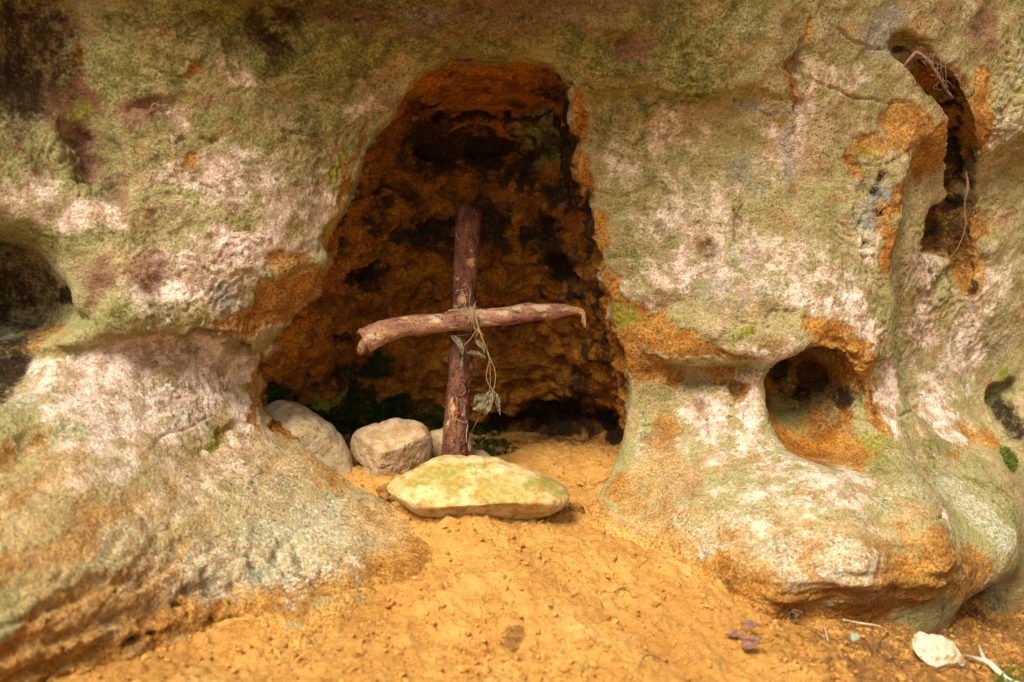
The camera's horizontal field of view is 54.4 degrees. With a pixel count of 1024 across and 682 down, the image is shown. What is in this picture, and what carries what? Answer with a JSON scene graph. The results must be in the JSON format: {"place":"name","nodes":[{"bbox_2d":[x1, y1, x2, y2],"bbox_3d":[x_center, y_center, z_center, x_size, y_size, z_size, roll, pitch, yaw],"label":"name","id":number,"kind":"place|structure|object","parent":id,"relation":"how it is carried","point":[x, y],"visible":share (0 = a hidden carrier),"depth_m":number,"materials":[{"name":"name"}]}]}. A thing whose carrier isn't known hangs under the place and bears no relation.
{"place":"outdoors","nodes":[
{"label":"outdoors","id":0,"kind":"place"},
{"bbox_2d":[0,0,1023,681],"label":"cliff","id":1,"kind":"structure","parent":0,"point":[782,372],"depth_m":1.62,"materials":[{"name":"stone"}]},
{"bbox_2d":[148,103,173,115],"bbox_3d":[-0.528,-0.348,1.496,0.039,0.020,0.006,-6,13,-25],"label":"root","id":2,"kind":"object","parent":1,"relation":"attached to","point":[153,104],"visible":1,"depth_m":1.49,"materials":[{"name":"brown plant"}]},
{"bbox_2d":[264,349,518,456],"bbox_3d":[-0.234,0.157,2.005,0.568,0.267,0.266,-3,12,-16],"label":"plant","id":3,"kind":"object","parent":1,"relation":"on","point":[275,394],"visible":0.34,"depth_m":2.04,"materials":[{"name":"green plant"}]},
{"bbox_2d":[793,43,805,74],"bbox_3d":[0.477,-0.482,1.658,0.022,0.080,0.119,3,12,12],"label":"root","id":4,"kind":"object","parent":1,"relation":"attached to","point":[794,60],"visible":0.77,"depth_m":1.63,"materials":[{"name":"brown plant"}]},
{"bbox_2d":[856,173,893,237],"bbox_3d":[0.664,-0.241,1.760,0.174,0.116,0.041,-10,16,-39],"label":"cobweb","id":5,"kind":"object","parent":1,"relation":"on","point":[875,201],"visible":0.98,"depth_m":1.73,"materials":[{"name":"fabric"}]},
{"bbox_2d":[903,44,953,97],"bbox_3d":[0.716,-0.468,1.727,0.123,0.092,0.033,0,12,0],"label":"root tangle","id":6,"kind":"object","parent":1,"relation":"hanging from","point":[926,59],"visible":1,"depth_m":1.72,"materials":[{"name":"brown plant"}]},
{"bbox_2d":[950,171,968,258],"bbox_3d":[0.873,-0.244,1.929,0.034,0.168,0.017,-4,13,-20],"label":"root","id":7,"kind":"object","parent":1,"relation":"attached to","point":[967,185],"visible":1,"depth_m":1.92,"materials":[{"name":"brown plant"}]},
{"bbox_2d":[992,446,1023,681],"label":"moss","id":8,"kind":"object","parent":1,"relation":"attached to","point":[1010,459],"visible":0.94,"depth_m":1.88,"materials":[{"name":"green plant"}]},
{"bbox_2d":[46,428,1023,681],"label":"sand","id":9,"kind":"structure","parent":0,"point":[586,546],"depth_m":1.37,"materials":[{"name":"orange sand"}]},
{"bbox_2d":[263,400,353,474],"bbox_3d":[-0.376,0.197,1.802,0.178,0.172,0.167,0,12,0],"label":"stone","id":10,"kind":"object","parent":9,"relation":"on","point":[320,437],"visible":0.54,"depth_m":1.77,"materials":[{"name":"beige stone"}]},
{"bbox_2d":[376,483,396,502],"bbox_3d":[-0.208,0.259,1.675,0.042,0.039,0.042,0,12,0],"label":"soil clod","id":11,"kind":"object","parent":9,"relation":"on","point":[383,493],"visible":0.52,"depth_m":1.66,"materials":[{"name":"orange soil"}]},
{"bbox_2d":[350,418,432,476],"bbox_3d":[-0.218,0.200,1.834,0.132,0.112,0.137,-9,15,-36],"label":"stone","id":12,"kind":"object","parent":9,"relation":"on","point":[392,447],"visible":0.85,"depth_m":1.79,"materials":[{"name":"beige stone"}]},
{"bbox_2d":[430,428,473,458],"bbox_3d":[-0.117,0.203,1.916,0.087,0.079,0.100,0,12,0],"label":"stone","id":13,"kind":"object","parent":9,"relation":"on","point":[437,436],"visible":0.23,"depth_m":1.89,"materials":[{"name":"beige stone"}]},
{"bbox_2d":[357,203,585,455],"bbox_3d":[-0.086,0.011,1.825,0.398,0.514,0.194,-6,13,-25],"label":"wooden cross","id":14,"kind":"object","parent":9,"relation":"on","point":[458,319],"visible":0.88,"depth_m":1.79,"materials":[{"name":"brown wood"}]},
{"bbox_2d":[451,306,500,433],"bbox_3d":[-0.064,0.054,1.791,0.093,0.246,0.032,2,12,8],"label":"dried vine","id":15,"kind":"object","parent":14,"relation":"hanging from","point":[483,401],"visible":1,"depth_m":1.79,"materials":[{"name":"grey plant"}]},
{"bbox_2d":[387,455,569,520],"bbox_3d":[-0.054,0.245,1.618,0.295,0.108,0.146,0,12,0],"label":"stone","id":16,"kind":"object","parent":9,"relation":"on","point":[442,486],"visible":0.91,"depth_m":1.57,"materials":[{"name":"beige stone"}]},
{"bbox_2d":[467,449,491,457],"bbox_3d":[-0.067,0.230,1.866,0.073,0.047,0.076,0,12,0],"label":"stone","id":17,"kind":"object","parent":9,"relation":"on","point":[479,452],"visible":0.19,"depth_m":1.86,"materials":[{"name":"beige stone"}]},
{"bbox_2d":[568,502,584,512],"bbox_3d":[0.108,0.281,1.671,0.028,0.020,0.022,0,12,0],"label":"soil clod","id":18,"kind":"object","parent":9,"relation":"on","point":[577,507],"visible":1,"depth_m":1.66,"materials":[{"name":"orange soil"}]},
{"bbox_2d":[637,655,660,669],"bbox_3d":[0.174,0.410,1.277,0.047,0.012,0.007,-11,16,-42],"label":"twig","id":19,"kind":"object","parent":9,"relation":"on","point":[644,657],"visible":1,"depth_m":1.27,"materials":[{"name":"brown wood"}]},
{"bbox_2d":[726,629,745,639],"bbox_3d":[0.307,0.402,1.352,0.030,0.017,0.015,0,12,0],"label":"dry leaf","id":20,"kind":"object","parent":9,"relation":"on","point":[735,633],"visible":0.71,"depth_m":1.35,"materials":[{"name":"pink plant"}]},
{"bbox_2d":[741,619,760,627],"bbox_3d":[0.328,0.389,1.366,0.031,0.010,0.010,9,15,38],"label":"dry leaf","id":21,"kind":"object","parent":9,"relation":"on","point":[750,623],"visible":1,"depth_m":1.37,"materials":[{"name":"pink plant"}]},
{"bbox_2d":[741,636,762,649],"bbox_3d":[0.318,0.400,1.319,0.026,0.021,0.014,0,12,0],"label":"dry leaf","id":22,"kind":"object","parent":9,"relation":"on","point":[749,642],"visible":1,"depth_m":1.32,"materials":[{"name":"pink plant"}]},
{"bbox_2d":[787,609,802,619],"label":"dead leaf","id":23,"kind":"object","parent":9,"relation":"on","point":[793,614],"visible":1,"depth_m":1.44,"materials":[{"name":"brown plant"}]},
{"bbox_2d":[849,632,863,642],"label":"pebble","id":24,"kind":"object","parent":9,"relation":"on","point":[854,637],"visible":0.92,"depth_m":1.41,"materials":[{"name":"stone"}]},
{"bbox_2d":[842,619,886,629],"bbox_3d":[0.523,0.421,1.477,0.069,0.022,0.010,0,12,0],"label":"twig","id":25,"kind":"object","parent":9,"relation":"on","point":[864,623],"visible":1,"depth_m":1.47,"materials":[{"name":"beige wood"}]},
{"bbox_2d":[757,606,1023,681],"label":"soil crumbs","id":26,"kind":"object","parent":9,"relation":"on","point":[855,646],"visible":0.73,"depth_m":1.38,"materials":[{"name":"brown soil"}]},
{"bbox_2d":[911,631,964,669],"bbox_3d":[0.596,0.447,1.387,0.077,0.071,0.049,0,12,0],"label":"stone","id":27,"kind":"object","parent":9,"relation":"on","point":[935,650],"visible":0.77,"depth_m":1.38,"materials":[{"name":"beige stone"}]},
{"bbox_2d":[931,665,980,675],"bbox_3d":[0.603,0.448,1.346,0.081,0.027,0.006,-3,12,-15],"label":"twig","id":28,"kind":"object","parent":9,"relation":"on","point":[953,666],"visible":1,"depth_m":1.34,"materials":[{"name":"brown wood"}]},
{"bbox_2d":[964,644,1018,681],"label":"stick","id":29,"kind":"object","parent":9,"relation":"on","point":[994,667],"visible":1,"depth_m":1.39,"materials":[{"name":"white wood"}]}
]}

